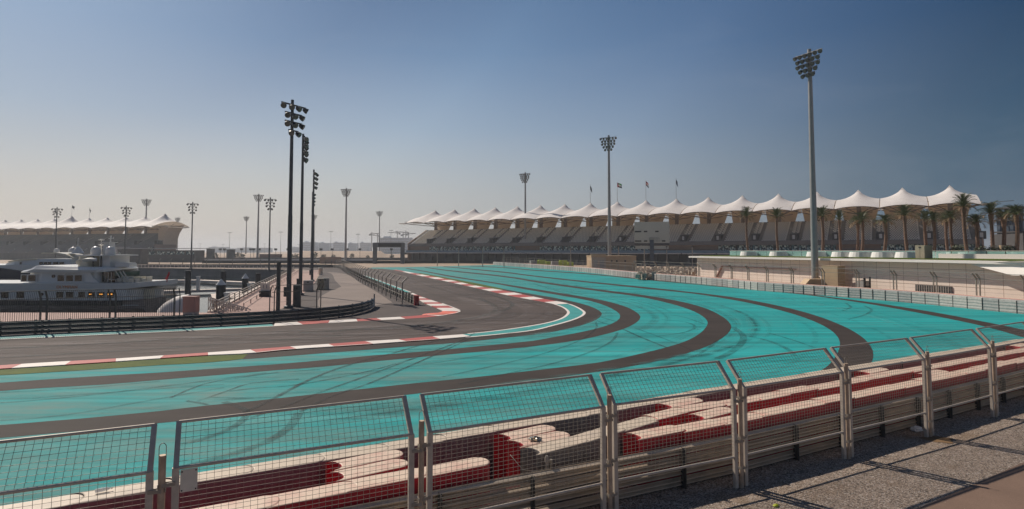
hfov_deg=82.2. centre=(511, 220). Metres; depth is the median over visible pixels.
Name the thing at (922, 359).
fence
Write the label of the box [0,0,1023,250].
sky
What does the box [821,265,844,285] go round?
wooden box
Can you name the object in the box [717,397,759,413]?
barrier block
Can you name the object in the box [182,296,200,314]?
utility pillar
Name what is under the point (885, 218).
palm tree
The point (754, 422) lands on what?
barrier block
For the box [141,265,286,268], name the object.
railing
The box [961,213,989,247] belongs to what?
palm tree
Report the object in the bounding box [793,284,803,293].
covered block
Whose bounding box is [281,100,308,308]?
floodlight mast
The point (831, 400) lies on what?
barrier block
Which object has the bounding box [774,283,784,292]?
covered block
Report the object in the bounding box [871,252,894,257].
planter
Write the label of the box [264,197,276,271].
floodlight mast
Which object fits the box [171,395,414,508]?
fence
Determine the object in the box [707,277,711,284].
covered block
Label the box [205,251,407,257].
berm
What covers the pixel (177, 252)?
window
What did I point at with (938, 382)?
barrier block
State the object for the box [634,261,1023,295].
fence
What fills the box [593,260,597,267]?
door
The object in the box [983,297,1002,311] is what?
covered block
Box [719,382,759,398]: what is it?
barrier block
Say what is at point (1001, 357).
barrier block
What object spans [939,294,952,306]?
covered block
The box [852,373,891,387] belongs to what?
barrier block
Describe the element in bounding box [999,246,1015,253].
shrub
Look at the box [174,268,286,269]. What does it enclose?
quay edge
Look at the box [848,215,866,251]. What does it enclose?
palm tree
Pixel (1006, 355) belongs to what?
barrier block
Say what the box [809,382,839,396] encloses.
barrier block
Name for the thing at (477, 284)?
grass
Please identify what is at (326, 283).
cabinet
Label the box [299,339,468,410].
skid mark
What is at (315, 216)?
floodlight mast
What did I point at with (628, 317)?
run off stripe
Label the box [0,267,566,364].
race track
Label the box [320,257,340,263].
catch wall
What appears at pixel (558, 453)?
barrier block
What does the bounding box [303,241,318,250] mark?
building
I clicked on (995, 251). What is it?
shrub
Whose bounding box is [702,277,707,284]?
covered block
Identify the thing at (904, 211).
palm tree
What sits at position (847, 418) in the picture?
fence post
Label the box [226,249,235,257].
hut
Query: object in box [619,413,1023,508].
gravel stones
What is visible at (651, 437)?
barrier block
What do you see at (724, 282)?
covered block
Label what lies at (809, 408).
barrier block
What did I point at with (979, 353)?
barrier block
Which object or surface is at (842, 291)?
covered block
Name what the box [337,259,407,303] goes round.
track fence
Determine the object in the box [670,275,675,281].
covered block
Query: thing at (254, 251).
building
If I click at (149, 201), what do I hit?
floodlight mast
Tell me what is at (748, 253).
planter
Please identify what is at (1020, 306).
covered block
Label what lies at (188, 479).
sign plate
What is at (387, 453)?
barrier block
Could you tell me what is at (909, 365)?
barrier block
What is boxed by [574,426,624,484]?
barrier block
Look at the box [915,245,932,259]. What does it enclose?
cabinet
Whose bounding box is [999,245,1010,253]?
cabinet
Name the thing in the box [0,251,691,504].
ground
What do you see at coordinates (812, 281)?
concrete ramp
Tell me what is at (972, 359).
barrier block
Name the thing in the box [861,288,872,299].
covered block
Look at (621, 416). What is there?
barrier block
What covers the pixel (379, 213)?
floodlight mast
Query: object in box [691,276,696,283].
covered block
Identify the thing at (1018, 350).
barrier block
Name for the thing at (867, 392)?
barrier block
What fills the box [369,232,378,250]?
tower crane
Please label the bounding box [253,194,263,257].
floodlight mast
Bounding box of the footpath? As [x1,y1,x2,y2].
[918,462,1023,508]
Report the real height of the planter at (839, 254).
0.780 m
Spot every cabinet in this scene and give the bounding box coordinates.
[293,285,300,306]
[303,280,313,291]
[317,278,323,289]
[324,278,328,288]
[857,281,868,287]
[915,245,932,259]
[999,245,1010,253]
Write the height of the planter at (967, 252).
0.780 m
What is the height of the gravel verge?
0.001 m
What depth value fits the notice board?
75.92 m
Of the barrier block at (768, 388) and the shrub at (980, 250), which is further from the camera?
the shrub at (980, 250)
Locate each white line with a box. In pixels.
[13,326,266,338]
[262,337,455,351]
[465,304,585,337]
[467,304,569,333]
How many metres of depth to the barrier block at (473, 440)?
15.05 m
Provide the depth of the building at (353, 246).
1308.53 m
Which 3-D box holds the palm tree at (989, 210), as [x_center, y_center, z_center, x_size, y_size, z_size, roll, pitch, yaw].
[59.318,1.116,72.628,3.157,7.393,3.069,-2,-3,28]
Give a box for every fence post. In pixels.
[147,443,174,508]
[412,410,430,508]
[604,386,617,508]
[735,371,747,487]
[843,357,852,458]
[925,346,933,436]
[991,335,997,416]
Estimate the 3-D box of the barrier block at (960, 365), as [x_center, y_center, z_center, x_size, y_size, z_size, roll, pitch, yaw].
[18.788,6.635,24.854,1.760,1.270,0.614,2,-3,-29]
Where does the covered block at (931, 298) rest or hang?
on the ground at (6, 261)
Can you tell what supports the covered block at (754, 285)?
on the run off stripe at (980, 323)
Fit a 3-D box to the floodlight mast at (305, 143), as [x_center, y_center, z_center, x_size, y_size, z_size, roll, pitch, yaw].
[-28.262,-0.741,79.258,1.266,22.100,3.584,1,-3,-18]
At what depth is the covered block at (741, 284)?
91.48 m
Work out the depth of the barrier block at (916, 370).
23.30 m
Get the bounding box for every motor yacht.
[0,236,177,312]
[0,238,83,279]
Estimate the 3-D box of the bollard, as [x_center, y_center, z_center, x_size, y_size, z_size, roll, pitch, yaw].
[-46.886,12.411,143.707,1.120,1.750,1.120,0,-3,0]
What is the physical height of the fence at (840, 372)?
3.087 m
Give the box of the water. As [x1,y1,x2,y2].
[140,275,272,312]
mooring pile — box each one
[185,270,190,294]
[216,279,225,301]
[220,271,225,282]
[242,273,248,292]
[255,273,260,286]
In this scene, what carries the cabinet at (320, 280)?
on the infield tarmac
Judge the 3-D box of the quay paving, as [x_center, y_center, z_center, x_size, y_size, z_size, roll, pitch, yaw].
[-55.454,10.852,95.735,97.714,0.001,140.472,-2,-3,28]
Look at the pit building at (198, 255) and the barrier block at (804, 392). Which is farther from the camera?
the pit building at (198, 255)
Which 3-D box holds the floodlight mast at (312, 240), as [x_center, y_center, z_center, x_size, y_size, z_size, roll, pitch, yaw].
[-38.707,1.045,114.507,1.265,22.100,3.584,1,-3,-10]
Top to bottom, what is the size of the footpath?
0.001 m
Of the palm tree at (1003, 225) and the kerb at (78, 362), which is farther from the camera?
the palm tree at (1003, 225)
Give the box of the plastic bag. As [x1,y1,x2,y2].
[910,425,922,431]
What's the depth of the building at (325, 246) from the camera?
1297.27 m
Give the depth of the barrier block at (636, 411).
17.90 m
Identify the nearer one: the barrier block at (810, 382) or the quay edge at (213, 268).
the barrier block at (810, 382)
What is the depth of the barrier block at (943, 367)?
24.10 m
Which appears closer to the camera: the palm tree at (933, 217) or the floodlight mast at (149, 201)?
the palm tree at (933, 217)
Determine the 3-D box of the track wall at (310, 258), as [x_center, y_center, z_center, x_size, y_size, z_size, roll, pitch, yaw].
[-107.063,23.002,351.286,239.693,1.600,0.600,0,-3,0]
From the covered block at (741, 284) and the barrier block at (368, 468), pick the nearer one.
the barrier block at (368, 468)
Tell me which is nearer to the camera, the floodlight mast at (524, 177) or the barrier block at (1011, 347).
the barrier block at (1011, 347)
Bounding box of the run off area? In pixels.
[0,265,1023,505]
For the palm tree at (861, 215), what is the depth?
89.27 m
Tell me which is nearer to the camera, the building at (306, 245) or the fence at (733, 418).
the fence at (733, 418)
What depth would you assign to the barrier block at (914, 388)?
20.52 m
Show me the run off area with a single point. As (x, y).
(757, 330)
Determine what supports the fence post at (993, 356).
on the gravel verge
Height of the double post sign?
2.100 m
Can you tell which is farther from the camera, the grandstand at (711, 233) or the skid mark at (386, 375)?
the grandstand at (711, 233)
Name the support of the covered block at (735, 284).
on the run off stripe at (980, 323)
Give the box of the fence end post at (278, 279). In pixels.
[276,262,280,310]
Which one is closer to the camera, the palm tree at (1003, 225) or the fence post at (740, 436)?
the fence post at (740, 436)
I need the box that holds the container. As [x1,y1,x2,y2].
[259,254,281,257]
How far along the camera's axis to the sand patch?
18.56 m
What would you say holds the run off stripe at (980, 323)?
on the run off area
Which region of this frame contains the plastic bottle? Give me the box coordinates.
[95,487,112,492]
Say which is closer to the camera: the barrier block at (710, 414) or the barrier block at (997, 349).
the barrier block at (710, 414)
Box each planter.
[740,252,757,255]
[769,252,787,255]
[806,252,826,256]
[831,252,849,256]
[848,252,870,256]
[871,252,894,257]
[894,252,914,257]
[932,252,945,257]
[958,252,976,253]
[1003,252,1023,253]
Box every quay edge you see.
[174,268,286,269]
[207,272,286,312]
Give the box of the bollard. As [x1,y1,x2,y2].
[318,268,322,274]
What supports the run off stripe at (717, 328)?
on the run off area
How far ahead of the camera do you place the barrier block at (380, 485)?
11.95 m
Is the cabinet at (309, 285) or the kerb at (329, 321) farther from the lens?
the cabinet at (309, 285)
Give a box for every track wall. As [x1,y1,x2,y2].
[204,259,372,260]
[205,258,406,259]
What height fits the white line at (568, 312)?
0.001 m
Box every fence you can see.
[0,288,180,328]
[0,423,156,508]
[137,258,336,267]
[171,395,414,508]
[269,283,323,318]
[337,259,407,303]
[419,374,605,508]
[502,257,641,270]
[599,360,738,508]
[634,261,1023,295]
[726,348,846,485]
[829,338,928,457]
[909,329,994,435]
[975,321,1023,415]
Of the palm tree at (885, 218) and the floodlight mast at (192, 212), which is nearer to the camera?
the palm tree at (885, 218)
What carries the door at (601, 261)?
in the utility building at (615, 260)
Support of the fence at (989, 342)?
on the gravel verge
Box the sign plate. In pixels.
[180,467,197,492]
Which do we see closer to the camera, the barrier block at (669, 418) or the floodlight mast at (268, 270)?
the barrier block at (669, 418)
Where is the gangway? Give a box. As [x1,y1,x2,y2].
[208,297,250,311]
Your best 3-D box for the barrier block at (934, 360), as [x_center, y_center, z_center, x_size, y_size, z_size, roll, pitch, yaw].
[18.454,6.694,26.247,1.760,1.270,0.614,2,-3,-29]
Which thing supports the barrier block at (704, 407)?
on the ground at (6, 261)
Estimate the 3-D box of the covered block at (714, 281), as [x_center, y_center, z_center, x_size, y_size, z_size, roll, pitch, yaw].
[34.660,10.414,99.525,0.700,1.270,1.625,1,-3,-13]
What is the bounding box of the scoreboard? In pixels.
[634,222,669,266]
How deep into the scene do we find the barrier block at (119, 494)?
11.40 m
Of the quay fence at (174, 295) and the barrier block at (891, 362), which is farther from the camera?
the quay fence at (174, 295)
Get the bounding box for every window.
[157,251,164,254]
[167,251,174,254]
[176,251,183,254]
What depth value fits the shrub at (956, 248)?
75.25 m
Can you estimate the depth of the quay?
188.89 m
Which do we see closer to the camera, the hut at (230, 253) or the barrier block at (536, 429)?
the barrier block at (536, 429)
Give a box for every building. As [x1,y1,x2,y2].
[100,248,209,261]
[115,247,148,263]
[209,246,228,252]
[237,247,272,252]
[292,246,298,252]
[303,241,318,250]
[318,242,332,250]
[333,241,344,250]
[348,242,358,250]
[359,242,370,250]
[380,236,412,253]
[586,254,636,270]
[689,254,1023,298]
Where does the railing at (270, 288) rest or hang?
on the quay paving
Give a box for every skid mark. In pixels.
[255,341,435,406]
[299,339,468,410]
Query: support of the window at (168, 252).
in the pit building at (198, 255)
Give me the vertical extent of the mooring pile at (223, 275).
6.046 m
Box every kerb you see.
[0,334,469,368]
[274,315,423,325]
[397,270,568,303]
[411,293,459,310]
[427,311,456,315]
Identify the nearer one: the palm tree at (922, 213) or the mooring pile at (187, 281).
the palm tree at (922, 213)
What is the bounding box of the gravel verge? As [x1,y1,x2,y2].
[523,395,1023,508]
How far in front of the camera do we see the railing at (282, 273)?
78.14 m
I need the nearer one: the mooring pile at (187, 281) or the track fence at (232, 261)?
the mooring pile at (187, 281)
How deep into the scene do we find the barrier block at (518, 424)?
15.94 m
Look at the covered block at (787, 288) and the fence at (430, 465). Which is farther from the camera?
the covered block at (787, 288)
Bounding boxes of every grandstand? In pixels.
[0,214,188,259]
[399,185,995,266]
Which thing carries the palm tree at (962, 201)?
in the planter at (967, 252)
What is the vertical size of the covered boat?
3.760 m
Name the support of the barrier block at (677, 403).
on the ground at (6, 261)
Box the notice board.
[259,283,270,296]
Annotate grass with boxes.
[0,354,246,374]
[419,273,501,289]
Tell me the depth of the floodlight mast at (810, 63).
84.21 m
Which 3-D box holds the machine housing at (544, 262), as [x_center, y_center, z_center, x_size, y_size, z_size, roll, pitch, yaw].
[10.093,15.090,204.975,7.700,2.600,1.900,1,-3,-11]
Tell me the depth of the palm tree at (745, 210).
112.41 m
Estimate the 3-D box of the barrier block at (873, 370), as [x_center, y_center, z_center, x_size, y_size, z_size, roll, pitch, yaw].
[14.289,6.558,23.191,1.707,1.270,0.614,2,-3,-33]
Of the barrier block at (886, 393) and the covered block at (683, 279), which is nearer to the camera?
the barrier block at (886, 393)
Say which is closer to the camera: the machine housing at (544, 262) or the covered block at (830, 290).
the covered block at (830, 290)
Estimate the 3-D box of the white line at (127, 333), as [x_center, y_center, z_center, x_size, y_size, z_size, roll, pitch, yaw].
[-29.487,8.094,41.602,23.345,0.001,0.513,1,-3,-23]
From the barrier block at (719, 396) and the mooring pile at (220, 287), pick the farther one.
the mooring pile at (220, 287)
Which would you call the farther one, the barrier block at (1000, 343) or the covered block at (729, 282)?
the covered block at (729, 282)
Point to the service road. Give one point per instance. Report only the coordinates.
(350, 290)
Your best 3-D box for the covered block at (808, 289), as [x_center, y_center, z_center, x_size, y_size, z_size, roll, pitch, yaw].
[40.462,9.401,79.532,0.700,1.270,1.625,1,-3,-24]
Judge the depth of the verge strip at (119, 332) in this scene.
43.25 m
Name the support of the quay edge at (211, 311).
on the quay
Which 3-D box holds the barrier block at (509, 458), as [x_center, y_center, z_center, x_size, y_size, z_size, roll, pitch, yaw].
[0.725,6.105,14.710,1.707,1.270,0.614,2,-3,-33]
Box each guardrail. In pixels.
[0,294,374,335]
[137,264,418,304]
[337,370,1023,508]
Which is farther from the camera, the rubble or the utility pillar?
the rubble
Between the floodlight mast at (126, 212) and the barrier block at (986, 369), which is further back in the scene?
the floodlight mast at (126, 212)
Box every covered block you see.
[656,274,660,280]
[661,274,667,280]
[666,275,670,281]
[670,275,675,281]
[675,275,682,281]
[680,276,685,282]
[686,276,690,282]
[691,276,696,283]
[696,277,701,283]
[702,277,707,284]
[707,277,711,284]
[712,278,716,285]
[717,278,721,285]
[722,279,727,286]
[727,279,732,287]
[733,280,738,287]
[738,280,744,288]
[744,281,750,289]
[751,281,757,289]
[758,282,765,290]
[765,282,773,291]
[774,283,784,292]
[783,284,792,292]
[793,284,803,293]
[803,285,814,294]
[814,285,824,295]
[825,286,836,296]
[837,287,850,297]
[848,288,860,298]
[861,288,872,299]
[873,289,885,300]
[885,290,898,301]
[898,291,911,302]
[912,292,925,303]
[925,293,939,305]
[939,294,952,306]
[953,295,967,308]
[967,296,982,309]
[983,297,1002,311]
[999,299,1017,313]
[1017,300,1023,313]
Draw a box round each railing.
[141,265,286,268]
[216,266,293,311]
[243,269,298,306]
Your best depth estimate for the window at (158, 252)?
294.60 m
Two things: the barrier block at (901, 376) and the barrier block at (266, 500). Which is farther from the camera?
the barrier block at (901, 376)
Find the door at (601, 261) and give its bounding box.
[600,260,603,268]
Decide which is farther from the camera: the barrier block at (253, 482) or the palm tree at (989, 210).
the palm tree at (989, 210)
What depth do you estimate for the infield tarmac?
59.43 m
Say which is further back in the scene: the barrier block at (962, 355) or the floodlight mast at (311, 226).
the floodlight mast at (311, 226)
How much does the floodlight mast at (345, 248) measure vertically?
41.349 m
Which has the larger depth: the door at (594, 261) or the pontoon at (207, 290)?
the door at (594, 261)
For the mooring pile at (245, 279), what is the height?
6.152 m
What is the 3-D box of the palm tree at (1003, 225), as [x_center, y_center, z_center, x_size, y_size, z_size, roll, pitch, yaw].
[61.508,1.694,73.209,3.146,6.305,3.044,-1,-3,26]
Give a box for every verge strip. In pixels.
[0,324,272,338]
[369,277,407,291]
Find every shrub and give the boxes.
[950,244,963,253]
[974,245,986,253]
[986,245,1000,253]
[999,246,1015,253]
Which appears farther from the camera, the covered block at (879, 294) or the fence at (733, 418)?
the covered block at (879, 294)
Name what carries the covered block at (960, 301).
on the ground at (6, 261)
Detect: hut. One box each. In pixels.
[206,249,214,257]
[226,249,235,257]
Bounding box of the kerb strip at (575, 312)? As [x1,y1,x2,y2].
[464,304,582,335]
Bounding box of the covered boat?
[157,294,190,312]
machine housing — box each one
[530,260,550,264]
[551,260,573,265]
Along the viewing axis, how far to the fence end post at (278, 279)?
55.55 m
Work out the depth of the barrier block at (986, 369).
23.70 m
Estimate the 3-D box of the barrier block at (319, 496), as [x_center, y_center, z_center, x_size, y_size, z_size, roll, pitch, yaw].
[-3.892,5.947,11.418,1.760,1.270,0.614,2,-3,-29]
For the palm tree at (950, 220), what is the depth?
76.98 m
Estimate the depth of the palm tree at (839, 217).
96.73 m
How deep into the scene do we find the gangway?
57.68 m
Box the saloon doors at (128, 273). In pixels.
[102,271,139,281]
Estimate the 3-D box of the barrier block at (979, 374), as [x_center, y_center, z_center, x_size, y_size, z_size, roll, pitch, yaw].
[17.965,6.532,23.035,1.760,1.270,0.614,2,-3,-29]
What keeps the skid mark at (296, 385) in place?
on the run off area
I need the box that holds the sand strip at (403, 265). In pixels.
[143,263,485,266]
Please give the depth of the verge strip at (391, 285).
96.91 m
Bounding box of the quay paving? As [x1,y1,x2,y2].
[0,270,317,321]
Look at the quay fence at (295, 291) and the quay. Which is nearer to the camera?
the quay fence at (295, 291)
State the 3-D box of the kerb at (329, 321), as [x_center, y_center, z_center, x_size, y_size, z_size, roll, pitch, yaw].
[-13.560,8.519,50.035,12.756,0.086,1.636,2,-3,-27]
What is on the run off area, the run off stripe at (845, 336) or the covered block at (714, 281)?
the run off stripe at (845, 336)
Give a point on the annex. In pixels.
(1010, 239)
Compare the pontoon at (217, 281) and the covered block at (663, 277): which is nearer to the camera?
the covered block at (663, 277)
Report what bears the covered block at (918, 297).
on the ground at (6, 261)
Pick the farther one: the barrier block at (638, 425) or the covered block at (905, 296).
the covered block at (905, 296)
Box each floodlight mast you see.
[51,207,62,257]
[121,206,131,254]
[141,199,151,217]
[186,202,198,269]
[243,216,248,253]
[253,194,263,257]
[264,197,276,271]
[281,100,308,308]
[296,134,308,294]
[309,169,318,280]
[309,192,315,269]
[311,214,316,250]
[341,188,350,260]
[376,211,382,250]
[519,172,529,239]
[599,135,616,254]
[793,48,821,278]
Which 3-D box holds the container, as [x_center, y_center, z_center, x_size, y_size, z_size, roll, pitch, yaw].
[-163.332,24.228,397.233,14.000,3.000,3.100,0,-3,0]
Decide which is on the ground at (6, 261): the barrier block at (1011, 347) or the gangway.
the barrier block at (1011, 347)
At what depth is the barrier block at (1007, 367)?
24.39 m
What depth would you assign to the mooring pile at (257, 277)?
111.17 m
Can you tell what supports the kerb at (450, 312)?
on the infield tarmac
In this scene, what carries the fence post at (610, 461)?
on the gravel verge
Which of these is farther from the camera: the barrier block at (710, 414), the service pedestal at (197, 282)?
the service pedestal at (197, 282)
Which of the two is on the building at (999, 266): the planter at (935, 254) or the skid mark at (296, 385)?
the planter at (935, 254)
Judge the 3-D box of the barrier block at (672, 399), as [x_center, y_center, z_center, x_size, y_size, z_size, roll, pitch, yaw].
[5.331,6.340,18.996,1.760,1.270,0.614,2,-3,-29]
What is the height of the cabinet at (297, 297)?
2.310 m
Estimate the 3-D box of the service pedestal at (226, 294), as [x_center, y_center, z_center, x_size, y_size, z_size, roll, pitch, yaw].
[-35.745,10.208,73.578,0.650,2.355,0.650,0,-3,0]
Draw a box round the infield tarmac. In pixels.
[1,269,458,335]
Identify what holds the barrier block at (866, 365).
on the run off area
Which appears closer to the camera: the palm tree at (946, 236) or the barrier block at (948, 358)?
the barrier block at (948, 358)
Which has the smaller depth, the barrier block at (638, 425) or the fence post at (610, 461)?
the fence post at (610, 461)
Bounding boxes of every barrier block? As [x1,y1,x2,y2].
[0,494,83,508]
[70,479,171,508]
[165,466,253,508]
[195,495,279,508]
[241,454,324,499]
[266,482,356,508]
[316,444,388,485]
[325,450,402,484]
[327,459,407,484]
[341,468,425,508]
[379,435,445,467]
[424,457,489,508]
[433,426,497,479]
[487,418,545,433]
[494,425,554,478]
[506,431,569,498]
[520,436,587,506]
[541,411,589,435]
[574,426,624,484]
[583,405,628,429]
[618,417,657,432]
[623,425,684,484]
[627,398,664,419]
[639,408,689,426]
[654,392,696,401]
[655,398,703,411]
[674,401,725,413]
[675,419,726,474]
[683,387,729,401]
[686,407,729,422]
[715,413,763,465]
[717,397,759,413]
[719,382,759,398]
[747,391,791,408]
[749,406,797,456]
[750,378,788,393]
[772,386,817,402]
[778,374,813,387]
[779,400,827,447]
[801,370,837,383]
[807,394,854,440]
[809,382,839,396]
[827,366,859,379]
[831,378,869,391]
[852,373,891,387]
[852,389,881,433]
[853,363,881,367]
[854,368,888,376]
[862,385,906,425]
[871,360,901,370]
[879,369,912,383]
[891,357,921,368]
[891,380,923,420]
[903,366,933,378]
[907,354,938,363]
[909,375,948,413]
[915,370,948,377]
[929,351,956,361]
[931,363,953,371]
[937,372,967,407]
[940,360,970,370]
[948,349,972,358]
[952,368,986,403]
[957,357,986,365]
[959,346,986,355]
[967,364,1002,398]
[973,354,1003,362]
[979,344,1003,351]
[982,361,1017,393]
[995,342,1014,350]
[996,351,1018,360]
[1002,339,1023,341]
[1006,343,1023,350]
[1006,358,1023,389]
[1007,348,1023,356]
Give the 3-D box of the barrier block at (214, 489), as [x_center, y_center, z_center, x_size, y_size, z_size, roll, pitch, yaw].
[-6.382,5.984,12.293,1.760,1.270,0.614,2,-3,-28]
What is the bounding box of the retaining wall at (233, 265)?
[137,265,332,266]
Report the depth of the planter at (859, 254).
85.23 m
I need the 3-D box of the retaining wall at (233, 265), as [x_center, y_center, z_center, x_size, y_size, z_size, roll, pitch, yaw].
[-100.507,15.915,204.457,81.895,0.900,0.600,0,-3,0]
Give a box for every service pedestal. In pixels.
[196,276,200,289]
[223,292,230,300]
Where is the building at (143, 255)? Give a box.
[115,247,148,263]
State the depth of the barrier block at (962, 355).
27.48 m
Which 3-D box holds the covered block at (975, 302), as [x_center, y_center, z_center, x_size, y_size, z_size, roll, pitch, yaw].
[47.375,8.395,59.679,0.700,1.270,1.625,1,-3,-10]
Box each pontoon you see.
[164,288,241,293]
[178,280,264,284]
[211,291,241,298]
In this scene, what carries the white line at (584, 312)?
on the kerb strip at (575, 312)
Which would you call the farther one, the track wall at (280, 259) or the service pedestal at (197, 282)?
the track wall at (280, 259)
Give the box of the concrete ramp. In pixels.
[800,279,820,284]
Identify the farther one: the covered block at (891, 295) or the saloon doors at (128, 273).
the saloon doors at (128, 273)
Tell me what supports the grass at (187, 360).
on the run off area
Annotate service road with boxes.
[303,270,391,312]
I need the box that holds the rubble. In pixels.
[635,266,696,279]
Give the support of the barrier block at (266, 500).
on the gravel verge
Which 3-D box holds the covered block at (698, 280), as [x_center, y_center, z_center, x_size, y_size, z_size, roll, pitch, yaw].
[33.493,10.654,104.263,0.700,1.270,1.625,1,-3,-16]
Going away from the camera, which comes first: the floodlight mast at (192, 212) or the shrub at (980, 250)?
the shrub at (980, 250)
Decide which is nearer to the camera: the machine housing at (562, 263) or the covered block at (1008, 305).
the covered block at (1008, 305)
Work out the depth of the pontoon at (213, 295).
102.52 m
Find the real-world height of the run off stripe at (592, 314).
0.001 m
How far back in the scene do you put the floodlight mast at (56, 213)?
214.40 m
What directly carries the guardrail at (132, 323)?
on the infield tarmac
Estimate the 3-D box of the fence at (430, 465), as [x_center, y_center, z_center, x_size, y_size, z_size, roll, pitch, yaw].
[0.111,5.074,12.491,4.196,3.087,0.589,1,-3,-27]
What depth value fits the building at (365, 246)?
1288.33 m
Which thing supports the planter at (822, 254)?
on the building at (999, 266)
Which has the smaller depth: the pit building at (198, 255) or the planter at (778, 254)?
the planter at (778, 254)
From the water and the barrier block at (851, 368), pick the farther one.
the water
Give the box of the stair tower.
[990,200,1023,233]
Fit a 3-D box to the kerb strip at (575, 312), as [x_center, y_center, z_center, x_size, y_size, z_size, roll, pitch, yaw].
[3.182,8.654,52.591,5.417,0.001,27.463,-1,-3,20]
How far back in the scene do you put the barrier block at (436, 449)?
14.45 m
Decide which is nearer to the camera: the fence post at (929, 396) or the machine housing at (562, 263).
the fence post at (929, 396)
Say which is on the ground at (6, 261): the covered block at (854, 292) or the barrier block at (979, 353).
the covered block at (854, 292)
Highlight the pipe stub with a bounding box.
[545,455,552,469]
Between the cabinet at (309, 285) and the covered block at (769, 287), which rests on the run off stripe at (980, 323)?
the covered block at (769, 287)
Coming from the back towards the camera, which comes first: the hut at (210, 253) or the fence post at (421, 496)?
the hut at (210, 253)
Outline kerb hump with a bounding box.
[422,313,448,314]
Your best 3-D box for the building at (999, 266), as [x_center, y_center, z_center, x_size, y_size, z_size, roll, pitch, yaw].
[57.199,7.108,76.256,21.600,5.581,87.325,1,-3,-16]
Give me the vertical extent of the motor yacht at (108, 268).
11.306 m
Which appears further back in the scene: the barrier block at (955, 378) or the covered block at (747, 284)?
the covered block at (747, 284)
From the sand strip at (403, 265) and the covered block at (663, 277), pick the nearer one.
the covered block at (663, 277)
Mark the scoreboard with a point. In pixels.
(651, 234)
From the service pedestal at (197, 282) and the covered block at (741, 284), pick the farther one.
the service pedestal at (197, 282)
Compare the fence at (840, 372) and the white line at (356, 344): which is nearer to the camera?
the fence at (840, 372)
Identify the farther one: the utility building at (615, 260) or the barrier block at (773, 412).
the utility building at (615, 260)
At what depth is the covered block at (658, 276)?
116.55 m
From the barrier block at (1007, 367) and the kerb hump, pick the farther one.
the kerb hump
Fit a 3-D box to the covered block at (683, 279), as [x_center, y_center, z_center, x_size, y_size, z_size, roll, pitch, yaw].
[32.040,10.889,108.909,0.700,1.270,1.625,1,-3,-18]
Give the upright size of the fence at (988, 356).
3.087 m
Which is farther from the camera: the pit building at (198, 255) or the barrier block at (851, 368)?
the pit building at (198, 255)
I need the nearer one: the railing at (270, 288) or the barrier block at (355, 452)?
the barrier block at (355, 452)
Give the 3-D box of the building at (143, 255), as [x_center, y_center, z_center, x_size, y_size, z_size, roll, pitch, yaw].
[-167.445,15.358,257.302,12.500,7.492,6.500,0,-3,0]
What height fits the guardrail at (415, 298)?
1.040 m
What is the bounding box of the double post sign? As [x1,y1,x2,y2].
[863,277,870,287]
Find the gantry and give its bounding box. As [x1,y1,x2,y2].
[372,243,404,263]
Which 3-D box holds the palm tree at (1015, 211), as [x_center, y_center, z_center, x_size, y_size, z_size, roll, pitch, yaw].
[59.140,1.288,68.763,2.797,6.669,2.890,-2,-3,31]
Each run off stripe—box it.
[0,267,730,437]
[0,268,639,390]
[243,289,601,358]
[444,266,872,369]
[476,266,1023,336]
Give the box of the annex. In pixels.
[994,233,1023,251]
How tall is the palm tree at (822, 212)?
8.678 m
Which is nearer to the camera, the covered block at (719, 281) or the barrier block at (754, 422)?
the barrier block at (754, 422)
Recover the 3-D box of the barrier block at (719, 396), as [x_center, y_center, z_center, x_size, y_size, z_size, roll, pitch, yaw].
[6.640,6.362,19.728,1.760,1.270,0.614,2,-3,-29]
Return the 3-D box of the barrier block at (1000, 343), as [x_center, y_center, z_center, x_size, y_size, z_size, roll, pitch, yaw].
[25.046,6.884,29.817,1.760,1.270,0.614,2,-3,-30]
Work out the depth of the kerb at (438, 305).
64.24 m
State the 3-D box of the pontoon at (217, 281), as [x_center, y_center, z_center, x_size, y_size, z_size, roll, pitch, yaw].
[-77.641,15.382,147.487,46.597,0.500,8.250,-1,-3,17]
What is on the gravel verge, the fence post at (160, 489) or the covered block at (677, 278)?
the fence post at (160, 489)
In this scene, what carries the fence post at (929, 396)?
on the gravel verge
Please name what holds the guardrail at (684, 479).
on the gravel verge
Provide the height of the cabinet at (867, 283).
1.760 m
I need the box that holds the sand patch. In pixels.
[919,436,952,443]
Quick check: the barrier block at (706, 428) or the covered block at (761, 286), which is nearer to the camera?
the barrier block at (706, 428)
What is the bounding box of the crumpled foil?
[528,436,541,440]
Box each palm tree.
[739,206,754,251]
[768,207,783,251]
[817,205,832,251]
[832,209,847,251]
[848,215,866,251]
[852,210,872,251]
[873,213,896,251]
[893,204,917,251]
[912,209,935,244]
[922,211,943,251]
[937,213,955,251]
[940,209,961,251]
[950,193,979,251]
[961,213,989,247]
[975,201,1005,250]
[988,209,1019,244]
[1001,203,1023,251]
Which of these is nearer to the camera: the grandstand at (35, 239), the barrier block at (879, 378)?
the barrier block at (879, 378)
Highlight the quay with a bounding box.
[132,268,286,277]

